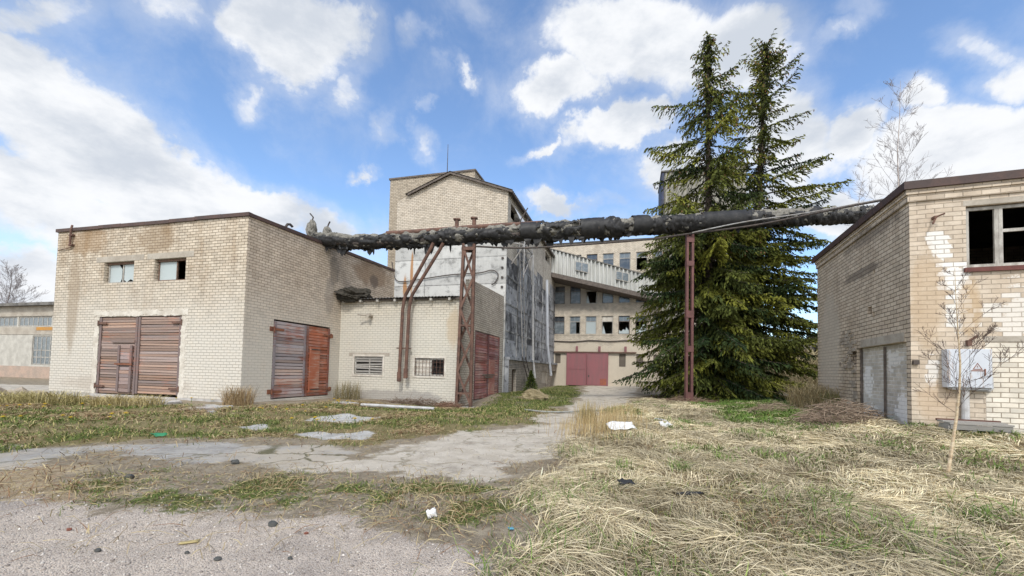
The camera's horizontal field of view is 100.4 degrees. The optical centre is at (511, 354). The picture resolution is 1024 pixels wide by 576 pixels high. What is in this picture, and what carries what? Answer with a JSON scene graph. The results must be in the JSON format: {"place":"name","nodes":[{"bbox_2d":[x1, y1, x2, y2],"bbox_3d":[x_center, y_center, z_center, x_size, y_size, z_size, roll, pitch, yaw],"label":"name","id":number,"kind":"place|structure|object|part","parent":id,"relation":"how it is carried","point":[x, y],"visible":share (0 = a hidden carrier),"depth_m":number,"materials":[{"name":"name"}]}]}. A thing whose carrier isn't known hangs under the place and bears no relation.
{"place":"outdoors","nodes":[
{"label":"outdoors","id":0,"kind":"place"},
{"bbox_2d":[0,463,506,575],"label":"gravel road","id":1,"kind":"structure","parent":0,"point":[198,529],"depth_m":3.69,"materials":[{"name":"grey gravel"}]},
{"bbox_2d":[178,539,199,544],"bbox_3d":[-2.787,1.619,3.686,0.146,0.024,0.056,2,-2,-23],"label":"leaf","id":2,"kind":"object","parent":1,"relation":"on","point":[191,541],"visible":0.96,"depth_m":3.68,"materials":[{"name":"beige plant"}]},
{"bbox_2d":[214,556,221,560],"bbox_3d":[-2.338,1.621,3.389,0.054,0.040,0.046,2,-2,-24],"label":"stone","id":3,"kind":"object","parent":1,"relation":"on","point":[218,558],"visible":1,"depth_m":3.38,"materials":[{"name":"grey stone"}]},
{"bbox_2d":[268,520,277,526],"bbox_3d":[-2.306,1.636,4.117,0.089,0.070,0.063,1,-2,0],"label":"stone","id":4,"kind":"object","parent":1,"relation":"on","point":[272,523],"visible":0.96,"depth_m":4.10,"materials":[{"name":"grey stone"}]},
{"bbox_2d":[0,384,640,481],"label":"path","id":5,"kind":"structure","parent":0,"point":[597,395],"depth_m":8.41,"materials":[{"name":"grey concrete"}]},
{"bbox_2d":[0,364,1023,575],"bbox_3d":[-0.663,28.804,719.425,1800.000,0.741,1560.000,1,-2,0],"label":"ground","id":6,"kind":"structure","parent":0,"point":[477,540],"depth_m":5.84,"materials":[{"name":"soil"}]},
{"bbox_2d":[7,389,21,394],"bbox_3d":[-20.764,1.723,17.922,0.872,0.549,0.500,1,-2,10],"label":"rubble block","id":7,"kind":"object","parent":6,"relation":"on","point":[10,390],"depth_m":17.76,"materials":[{"name":"grey concrete"}]},
{"bbox_2d":[14,386,27,392],"bbox_3d":[-21.408,1.739,18.637,0.605,0.547,1.015,23,-34,-30],"label":"rubble block","id":8,"kind":"object","parent":6,"relation":"on","point":[20,388],"depth_m":18.39,"materials":[{"name":"grey concrete"}]},
{"bbox_2d":[0,259,47,326],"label":"bare tree","id":9,"kind":"object","parent":6,"relation":"on","point":[16,287],"visible":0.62,"depth_m":70.44,"materials":[{"name":"brown plant"}]},
{"bbox_2d":[0,302,53,378],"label":"workshop","id":10,"kind":"structure","parent":6,"relation":"on","point":[25,343],"depth_m":37.00,"materials":[{"name":"grey paint"}]},
{"bbox_2d":[0,317,16,326],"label":"window","id":11,"kind":"structure","parent":10,"relation":"in","point":[4,321],"depth_m":37.92,"materials":[{"name":"grey glass"}]},
{"bbox_2d":[19,317,51,325],"bbox_3d":[-41.171,-2.867,36.911,4.260,0.810,0.060,1,-2,16],"label":"window","id":12,"kind":"structure","parent":10,"relation":"in","point":[24,321],"depth_m":36.91,"materials":[{"name":"grey glass"}]},
{"bbox_2d":[32,336,51,364],"bbox_3d":[-39.785,-0.376,36.424,3.260,2.460,0.060,1,-2,16],"label":"window","id":13,"kind":"structure","parent":10,"relation":"in","point":[41,355],"depth_m":36.54,"materials":[{"name":"grey glass"}]},
{"bbox_2d":[0,389,92,405],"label":"dry shrub","id":14,"kind":"object","parent":6,"relation":"on","point":[26,397],"visible":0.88,"depth_m":14.77,"materials":[{"name":"beige plant"}]},
{"bbox_2d":[83,393,172,406],"bbox_3d":[-13.318,1.590,14.889,3.150,0.507,1.851,1,-2,0],"label":"dry shrub","id":15,"kind":"object","parent":6,"relation":"on","point":[115,401],"visible":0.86,"depth_m":14.66,"materials":[{"name":"beige plant"}]},
{"bbox_2d":[124,474,134,478],"bbox_3d":[-5.087,1.626,5.667,0.108,0.076,0.082,2,-2,-23],"label":"stone","id":16,"kind":"object","parent":6,"relation":"on","point":[132,476],"visible":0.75,"depth_m":5.65,"materials":[{"name":"grey stone"}]},
{"bbox_2d":[120,400,181,404],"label":"concrete slab","id":17,"kind":"structure","parent":6,"relation":"on","point":[173,401],"depth_m":16.55,"materials":[{"name":"grey concrete"}]},
{"bbox_2d":[151,433,167,436],"bbox_3d":[-7.342,1.662,8.883,0.264,0.081,0.128,2,-2,-18],"label":"plastic scrap","id":18,"kind":"object","parent":6,"relation":"on","point":[158,434],"visible":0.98,"depth_m":8.87,"materials":[{"name":"green plastic"}]},
{"bbox_2d":[0,404,379,472],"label":"concrete apron","id":19,"kind":"object","parent":6,"relation":"on","point":[265,453],"visible":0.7,"depth_m":7.52,"materials":[{"name":"grey concrete"}]},
{"bbox_2d":[190,405,232,409],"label":"concrete slab","id":20,"kind":"structure","parent":6,"relation":"on","point":[207,407],"depth_m":14.41,"materials":[{"name":"grey concrete"}]},
{"bbox_2d":[48,212,394,401],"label":"brick garage","id":21,"kind":"structure","parent":6,"relation":"on","point":[202,308],"depth_m":18.97,"materials":[{"name":"brick"}]},
{"bbox_2d":[108,264,133,282],"bbox_3d":[-17.756,-3.725,19.517,1.840,0.940,0.060,1,-2,16],"label":"window","id":22,"kind":"structure","parent":21,"relation":"in","point":[115,271],"depth_m":19.56,"materials":[{"name":"white glass"}]},
{"bbox_2d":[158,261,184,280],"bbox_3d":[-14.785,-3.688,18.688,1.790,0.940,0.060,1,-2,16],"label":"window","id":23,"kind":"structure","parent":21,"relation":"in","point":[168,271],"depth_m":18.77,"materials":[{"name":"white glass"}]},
{"bbox_2d":[231,459,239,463],"bbox_3d":[-4.337,1.684,6.688,0.129,0.087,0.107,0,-2,26],"label":"stone","id":24,"kind":"object","parent":6,"relation":"on","point":[235,461],"visible":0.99,"depth_m":6.66,"materials":[{"name":"grey stone"}]},
{"bbox_2d":[211,384,261,405],"bbox_3d":[-10.576,1.529,16.453,1.904,0.842,1.545,1,-2,0],"label":"dry shrub","id":25,"kind":"object","parent":6,"relation":"on","point":[233,398],"visible":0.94,"depth_m":16.31,"materials":[{"name":"beige plant"}]},
{"bbox_2d":[0,418,596,575],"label":"gravel stones","id":26,"kind":"object","parent":6,"relation":"on","point":[244,557],"visible":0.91,"depth_m":3.76,"materials":[{"name":"grey gravel"}]},
{"bbox_2d":[332,401,358,403],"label":"concrete slab","id":27,"kind":"structure","parent":6,"relation":"on","point":[344,402],"depth_m":18.32,"materials":[{"name":"grey concrete"}]},
{"bbox_2d":[331,379,362,399],"bbox_3d":[-8.303,1.737,21.667,1.659,1.071,1.386,0,-2,29],"label":"dry shrub","id":28,"kind":"object","parent":6,"relation":"on","point":[352,395],"visible":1,"depth_m":21.57,"materials":[{"name":"beige plant"}]},
{"bbox_2d":[360,403,434,409],"bbox_3d":[-4.447,2.008,16.482,3.081,0.146,0.120,1,-2,13],"label":"concrete pole","id":29,"kind":"object","parent":6,"relation":"on","point":[394,406],"visible":0.94,"depth_m":16.44,"materials":[{"name":"grey concrete"}]},
{"bbox_2d":[7,326,817,379],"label":"woods","id":30,"kind":"object","parent":6,"relation":"on","point":[813,348],"depth_m":130.82,"materials":[{"name":"brown plant"}]},
{"bbox_2d":[375,394,465,406],"bbox_3d":[-4.432,2.344,20.745,4.950,0.885,1.366,1,-2,14],"label":"brush pile","id":31,"kind":"object","parent":6,"relation":"on","point":[417,402],"visible":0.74,"depth_m":20.72,"materials":[{"name":"brown plant"}]},
{"bbox_2d":[338,279,503,405],"bbox_3d":[-5.083,-0.326,25.310,7.340,7.450,7.662,1,-2,16],"label":"annex","id":32,"kind":"object","parent":6,"relation":"on","point":[369,329],"visible":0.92,"depth_m":22.23,"materials":[{"name":"brick"}]},
{"bbox_2d":[334,286,371,302],"bbox_3d":[-8.501,-3.186,22.776,2.193,0.878,1.078,1,-2,0],"label":"moss heap","id":33,"kind":"object","parent":32,"relation":"on","point":[350,294],"visible":0.94,"depth_m":22.49,"materials":[{"name":"plant"}]},
{"bbox_2d":[355,357,382,374],"bbox_3d":[-7.539,0.573,22.536,1.680,0.910,0.060,1,-2,16],"label":"window","id":34,"kind":"structure","parent":32,"relation":"in","point":[357,366],"depth_m":22.52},
{"bbox_2d":[415,358,443,375],"bbox_3d":[-4.154,0.629,21.566,1.650,0.900,0.131,1,-2,16],"label":"window","id":35,"kind":"structure","parent":32,"relation":"in","point":[422,366],"depth_m":21.65,"materials":[{"name":"glass"}]},
{"bbox_2d":[426,507,437,518],"bbox_3d":[-0.844,1.663,4.472,0.062,0.094,0.130,0,-3,37],"label":"plastic scrap","id":36,"kind":"object","parent":6,"relation":"on","point":[432,511],"visible":0.86,"depth_m":4.46,"materials":[{"name":"white plastic"}]},
{"bbox_2d":[435,400,462,407],"bbox_3d":[-2.941,2.410,19.797,1.644,0.734,1.242,1,-2,0],"label":"brush pile","id":37,"kind":"object","parent":6,"relation":"on","point":[445,404],"visible":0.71,"depth_m":19.74,"materials":[{"name":"brown plant"}]},
{"bbox_2d":[455,243,475,407],"bbox_3d":[-2.251,-1.308,20.813,1.000,8.201,0.700,1,-2,0],"label":"lattice post","id":38,"kind":"object","parent":6,"relation":"on","point":[465,250],"visible":0.88,"depth_m":20.66,"materials":[{"name":"metal"}]},
{"bbox_2d":[305,204,874,255],"bbox_3d":[6.873,-6.590,21.642,34.707,3.953,2.159,1,-2,-2],"label":"heating pipe","id":39,"kind":"object","parent":38,"relation":"on","point":[583,230],"visible":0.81,"depth_m":21.00,"materials":[{"name":"metal"}]},
{"bbox_2d":[396,242,434,381],"bbox_3d":[-4.825,-2.080,21.340,2.234,6.908,0.373,0,-2,26],"label":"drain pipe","id":40,"kind":"object","parent":39,"relation":"attached to","point":[400,348],"visible":1,"depth_m":21.48,"materials":[{"name":"brown metal"}]},
{"bbox_2d":[403,242,444,378],"bbox_3d":[-4.414,-2.158,21.287,2.303,6.740,0.367,0,-2,22],"label":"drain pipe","id":41,"kind":"object","parent":39,"relation":"hanging from","point":[407,348],"visible":1,"depth_m":21.39,"materials":[{"name":"brown metal"}]},
{"bbox_2d":[475,199,882,248],"bbox_3d":[8.685,-5.938,19.999,20.802,1.987,2.639,1,-2,11],"label":"power cable","id":42,"kind":"object","parent":39,"relation":"hanging from","point":[848,206],"visible":0.85,"depth_m":20.58,"materials":[{"name":"metal"}]},
{"bbox_2d":[387,169,557,392],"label":"silo building","id":43,"kind":"structure","parent":6,"relation":"on","point":[435,200],"depth_m":30.29,"materials":[{"name":"brick"}]},
{"bbox_2d":[392,262,498,284],"bbox_3d":[-4.798,-5.673,29.666,8.121,1.933,0.070,1,-2,16],"label":"power cable","id":44,"kind":"object","parent":43,"relation":"attached to","point":[447,275],"visible":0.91,"depth_m":29.55,"materials":[{"name":"metal"}]},
{"bbox_2d":[519,242,525,356],"bbox_3d":[0.773,-4.045,31.210,0.129,8.409,2.260,1,-2,20],"label":"metal ladder","id":45,"kind":"object","parent":43,"relation":"attached to","point":[520,260],"visible":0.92,"depth_m":31.11,"materials":[{"name":"brown metal"}]},
{"bbox_2d":[522,357,532,384],"bbox_3d":[1.145,1.239,31.755,0.390,2.127,2.057,0,-3,35],"label":"metal ladder","id":46,"kind":"object","parent":43,"relation":"attached to","point":[526,367],"visible":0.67,"depth_m":31.46,"materials":[{"name":"metal"}]},
{"bbox_2d":[0,399,970,574],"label":"dry weeds","id":47,"kind":"object","parent":6,"relation":"on","point":[201,411],"visible":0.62,"depth_m":5.75,"materials":[{"name":"beige plant"}]},
{"bbox_2d":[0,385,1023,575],"bbox_3d":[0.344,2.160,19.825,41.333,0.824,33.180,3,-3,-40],"label":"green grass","id":48,"kind":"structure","parent":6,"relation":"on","point":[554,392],"depth_m":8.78,"materials":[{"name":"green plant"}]},
{"bbox_2d":[523,370,538,390],"bbox_3d":[1.383,1.943,31.010,1.452,1.709,1.493,1,-2,0],"label":"young spruce","id":49,"kind":"object","parent":6,"relation":"on","point":[530,378],"visible":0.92,"depth_m":30.96,"materials":[{"name":"green plant"}]},
{"bbox_2d":[517,389,548,399],"bbox_3d":[1.144,2.405,23.910,1.676,1.014,1.243,0,-3,30],"label":"hay heap","id":50,"kind":"object","parent":6,"relation":"on","point":[533,394],"visible":0.54,"depth_m":23.58,"materials":[{"name":"beige plant"}]},
{"bbox_2d":[526,409,622,412],"bbox_3d":[2.573,2.193,16.665,4.141,0.092,0.763,2,-2,-14],"label":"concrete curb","id":51,"kind":"object","parent":6,"relation":"on","point":[558,411],"visible":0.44,"depth_m":16.19,"materials":[{"name":"grey concrete"}]},
{"bbox_2d":[572,399,599,424],"bbox_3d":[2.259,1.698,12.913,0.968,0.780,1.321,1,-2,0],"label":"dry shrub","id":52,"kind":"object","parent":6,"relation":"on","point":[587,411],"visible":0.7,"depth_m":12.82,"materials":[{"name":"beige plant"}]},
{"bbox_2d":[529,238,661,385],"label":"factory block","id":53,"kind":"structure","parent":6,"relation":"on","point":[582,314],"depth_m":45.39,"materials":[{"name":"beige plaster"},{"name":"tar"},{"name":"glass"}]},
{"bbox_2d":[555,317,564,333],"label":"window","id":54,"kind":"structure","parent":53,"relation":"in","point":[559,321],"depth_m":46.62,"materials":[{"name":"grey glass"}]},
{"bbox_2d":[555,287,564,303],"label":"window","id":55,"kind":"structure","parent":53,"relation":"in","point":[560,291],"depth_m":46.76,"materials":[{"name":"grey glass"}]},
{"bbox_2d":[570,316,579,333],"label":"window","id":56,"kind":"structure","parent":53,"relation":"in","point":[573,319],"depth_m":46.21,"materials":[{"name":"grey glass"}]},
{"bbox_2d":[570,287,580,303],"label":"window","id":57,"kind":"structure","parent":53,"relation":"in","point":[575,293],"depth_m":46.30,"materials":[{"name":"grey glass"}]},
{"bbox_2d":[585,316,596,333],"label":"window","id":58,"kind":"structure","parent":53,"relation":"in","point":[590,320],"depth_m":45.72,"materials":[{"name":"grey glass"}]},
{"bbox_2d":[586,290,596,303],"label":"window","id":59,"kind":"structure","parent":53,"relation":"in","point":[587,300],"depth_m":45.92,"materials":[{"name":"paint"}]},
{"bbox_2d":[587,254,596,260],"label":"window","id":60,"kind":"structure","parent":53,"relation":"in","point":[593,256],"depth_m":45.96,"materials":[{"name":"grey glass"}]},
{"bbox_2d":[557,340,636,341],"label":"power cable","id":61,"kind":"object","parent":53,"relation":"attached to","point":[593,340],"visible":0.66,"depth_m":45.34,"materials":[{"name":"metal"}]},
{"bbox_2d":[545,248,661,301],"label":"conveyor gallery","id":62,"kind":"object","parent":53,"relation":"on","point":[570,269],"visible":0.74,"depth_m":43.79,"materials":[{"name":"white metal"}]},
{"bbox_2d":[575,261,588,272],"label":"window","id":63,"kind":"structure","parent":62,"relation":"in","point":[579,266],"depth_m":43.77,"materials":[{"name":"grey glass"}]},
{"bbox_2d":[616,271,628,281],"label":"window","id":64,"kind":"structure","parent":62,"relation":"in","point":[622,276],"depth_m":43.18,"materials":[{"name":"grey glass"}]},
{"bbox_2d":[602,316,612,333],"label":"window","id":65,"kind":"structure","parent":53,"relation":"in","point":[604,318],"depth_m":45.29,"materials":[{"name":"paint"}]},
{"bbox_2d":[602,293,612,302],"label":"window","id":66,"kind":"structure","parent":53,"relation":"in","point":[606,298],"depth_m":45.37,"materials":[{"name":"grey glass"}]},
{"bbox_2d":[603,253,613,264],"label":"window","id":67,"kind":"structure","parent":53,"relation":"in","point":[607,258],"depth_m":45.50,"materials":[{"name":"grey glass"}]},
{"bbox_2d":[618,316,629,333],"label":"window","id":68,"kind":"structure","parent":53,"relation":"in","point":[621,318],"depth_m":44.79,"materials":[{"name":"grey glass"}]},
{"bbox_2d":[619,288,629,302],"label":"window","id":69,"kind":"structure","parent":53,"relation":"in","point":[621,299],"depth_m":44.90,"materials":[{"name":"grey glass"}]},
{"bbox_2d":[619,253,630,268],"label":"window","id":70,"kind":"structure","parent":53,"relation":"in","point":[624,258],"depth_m":45.05,"materials":[{"name":"grey glass"}]},
{"bbox_2d":[635,316,646,333],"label":"window","id":71,"kind":"structure","parent":53,"relation":"in","point":[639,319],"depth_m":44.36,"materials":[{"name":"black glass"}]},
{"bbox_2d":[636,252,647,269],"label":"window","id":72,"kind":"structure","parent":53,"relation":"in","point":[637,253],"depth_m":44.68,"materials":[{"name":"grey glass"}]},
{"bbox_2d":[536,401,667,449],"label":"dry reeds","id":73,"kind":"object","parent":6,"relation":"on","point":[614,416],"visible":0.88,"depth_m":11.21,"materials":[{"name":"beige plant"}]},
{"bbox_2d":[617,478,634,484],"bbox_3d":[1.437,1.597,5.370,0.212,0.077,0.093,2,-2,-11],"label":"black scrap","id":74,"kind":"object","parent":6,"relation":"on","point":[625,481],"visible":0.97,"depth_m":5.37,"materials":[{"name":"plastic"}]},
{"bbox_2d":[659,421,671,426],"bbox_3d":[4.249,1.945,11.839,0.404,0.206,0.183,2,-2,-18],"label":"plastic scrap","id":75,"kind":"object","parent":6,"relation":"on","point":[663,424],"visible":0.81,"depth_m":11.85,"materials":[{"name":"white plastic"}]},
{"bbox_2d":[661,393,713,402],"bbox_3d":[8.875,2.293,21.450,2.706,0.788,2.455,1,-2,0],"label":"brush pile","id":76,"kind":"object","parent":6,"relation":"on","point":[680,398],"visible":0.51,"depth_m":21.25,"materials":[{"name":"brown plant"}]},
{"bbox_2d":[684,234,694,401],"bbox_3d":[8.838,-1.560,21.282,0.600,9.050,0.600,1,-2,0],"label":"steel post","id":77,"kind":"object","parent":6,"relation":"on","point":[690,264],"visible":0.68,"depth_m":21.24,"materials":[{"name":"metal"}]},
{"bbox_2d":[692,198,883,232],"bbox_3d":[13.796,-6.468,19.134,10.557,0.932,0.360,0,-2,25],"label":"power cable","id":78,"kind":"object","parent":77,"relation":"attached to","point":[781,216],"visible":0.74,"depth_m":19.90,"materials":[{"name":"grey metal"}]},
{"bbox_2d":[658,162,746,385],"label":"corrugated tower","id":79,"kind":"structure","parent":6,"relation":"on","point":[663,197],"depth_m":43.22,"materials":[{"name":"metal"}]},
{"bbox_2d":[611,31,800,400],"bbox_3d":[11.671,-7.884,25.766,9.608,23.899,9.498,-1,-3,41],"label":"spruce tree","id":80,"kind":"object","parent":6,"relation":"on","point":[716,303],"visible":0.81,"depth_m":24.54,"materials":[{"name":"green plant"}]},
{"bbox_2d":[413,398,1023,575],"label":"green tufts","id":81,"kind":"object","parent":6,"relation":"on","point":[849,494],"visible":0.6,"depth_m":4.67,"materials":[{"name":"green plant"}]},
{"bbox_2d":[742,400,797,413],"bbox_3d":[9.466,2.040,15.553,3.382,0.808,1.850,3,-3,-31],"label":"brush pile","id":82,"kind":"object","parent":6,"relation":"on","point":[764,407],"visible":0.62,"depth_m":15.20,"materials":[{"name":"brown plant"}]},
{"bbox_2d":[689,397,858,428],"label":"fresh grass","id":83,"kind":"structure","parent":6,"relation":"on","point":[743,415],"depth_m":14.60,"materials":[{"name":"green plant"}]},
{"bbox_2d":[699,28,854,400],"bbox_3d":[15.756,-8.209,27.161,9.020,24.600,9.180,1,-2,0],"label":"spruce tree","id":84,"kind":"object","parent":6,"relation":"on","point":[784,288],"visible":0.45,"depth_m":26.00,"materials":[{"name":"green plant"}]},
{"bbox_2d":[764,349,817,392],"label":"wild shrubs","id":85,"kind":"object","parent":6,"relation":"on","point":[809,380],"visible":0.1,"depth_m":31.43,"materials":[{"name":"brown plant"}]},
{"bbox_2d":[775,382,840,408],"bbox_3d":[12.138,1.608,16.599,3.872,1.086,3.970,1,-2,0],"label":"dry shrub","id":86,"kind":"object","parent":6,"relation":"on","point":[812,396],"visible":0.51,"depth_m":16.46,"materials":[{"name":"brown plant"}]},
{"bbox_2d":[817,391,844,412],"bbox_3d":[11.951,1.673,15.366,1.743,0.907,2.113,1,-2,0],"label":"dry shrub","id":87,"kind":"object","parent":6,"relation":"on","point":[830,398],"visible":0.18,"depth_m":15.39,"materials":[{"name":"brown plant"}]},
{"bbox_2d":[786,396,892,427],"bbox_3d":[9.461,1.718,12.245,3.306,1.148,2.225,2,-2,-28],"label":"brush pile","id":88,"kind":"object","parent":6,"relation":"on","point":[831,413],"visible":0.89,"depth_m":11.89,"materials":[{"name":"brown dry twigs"}]},
{"bbox_2d":[837,159,876,230],"bbox_3d":[28.737,-6.562,34.553,3.743,19.390,4.329,1,-2,12],"label":"birch tree","id":89,"kind":"object","parent":6,"relation":"on","point":[861,185],"visible":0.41,"depth_m":34.99,"materials":[{"name":"grey plant"}]},
{"bbox_2d":[841,71,952,225],"bbox_3d":[31.415,-9.860,34.891,8.282,26.137,7.791,1,-2,0],"label":"birch tree","id":90,"kind":"object","parent":6,"relation":"on","point":[898,168],"visible":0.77,"depth_m":34.63,"materials":[{"name":"grey plant"}]},
{"bbox_2d":[812,169,1023,435],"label":"brick house","id":91,"kind":"structure","parent":6,"relation":"on","point":[882,294],"depth_m":10.86,"materials":[{"name":"brick"}]},
{"bbox_2d":[941,349,993,391],"bbox_3d":[11.065,0.382,10.310,0.922,1.022,0.286,0,-2,21],"label":"electrical cabinet","id":92,"kind":"object","parent":91,"relation":"attached to","point":[980,362],"visible":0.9,"depth_m":10.23,"materials":[{"name":"grey metal"}]},
{"bbox_3d":[10.792,0.330,10.303,0.385,0.900,0.020,0,-2,21],"label":"door","id":93,"kind":"part","parent":92,"relation":"part of","materials":[{"name":"grey metal"}]},
{"bbox_3d":[11.166,0.333,10.162,0.395,0.900,0.020,0,-2,21],"label":"door","id":94,"kind":"part","parent":92,"relation":"part of","materials":[{"name":"grey metal"}]},
{"bbox_2d":[966,203,1023,267],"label":"window","id":95,"kind":"structure","parent":91,"relation":"in","point":[997,213],"depth_m":10.42,"materials":[{"name":"white wood"}]},
{"bbox_2d":[961,390,969,419],"bbox_3d":[10.991,1.432,10.339,0.150,1.140,0.143,1,-2,0],"label":"conduit pipe","id":96,"kind":"object","parent":6,"relation":"on","point":[965,409],"visible":0.53,"depth_m":10.30,"materials":[{"name":"grey metal"}]},
{"bbox_2d":[913,268,1023,473],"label":"birch sapling","id":97,"kind":"object","parent":6,"relation":"on","point":[951,451],"visible":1,"depth_m":6.55,"materials":[{"name":"beige plant"}]},
{"bbox_2d":[935,418,1014,435],"bbox_3d":[10.818,1.775,10.003,1.200,0.460,0.540,0,-2,21],"label":"wooden bench","id":98,"kind":"object","parent":6,"relation":"on","point":[970,425],"visible":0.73,"depth_m":9.85,"materials":[{"name":"grey wood"}]},
{"bbox_2d":[0,0,1023,337],"label":"sky","id":99,"kind":"structure","parent":0,"point":[282,112],"materials":[{"name":"blue"}]},
{"bbox_2d":[450,396,1023,575],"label":"dead grass","id":100,"kind":"structure","parent":0,"point":[924,482],"depth_m":5.09,"materials":[{"name":"beige plant"}]},
{"bbox_2d":[606,421,637,429],"bbox_3d":[2.665,1.728,10.408,0.690,0.184,0.393,1,-2,-3],"label":"white sheet","id":101,"kind":"object","parent":100,"relation":"on","point":[628,425],"visible":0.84,"depth_m":10.40,"materials":[{"name":"plastic"}]},
{"bbox_2d":[677,491,704,494],"bbox_3d":[2.090,1.621,5.000,0.368,0.042,0.059,2,-2,-9],"label":"black scrap","id":102,"kind":"object","parent":100,"relation":"on","point":[691,492],"visible":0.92,"depth_m":4.99,"materials":[{"name":"plastic"}]}
]}

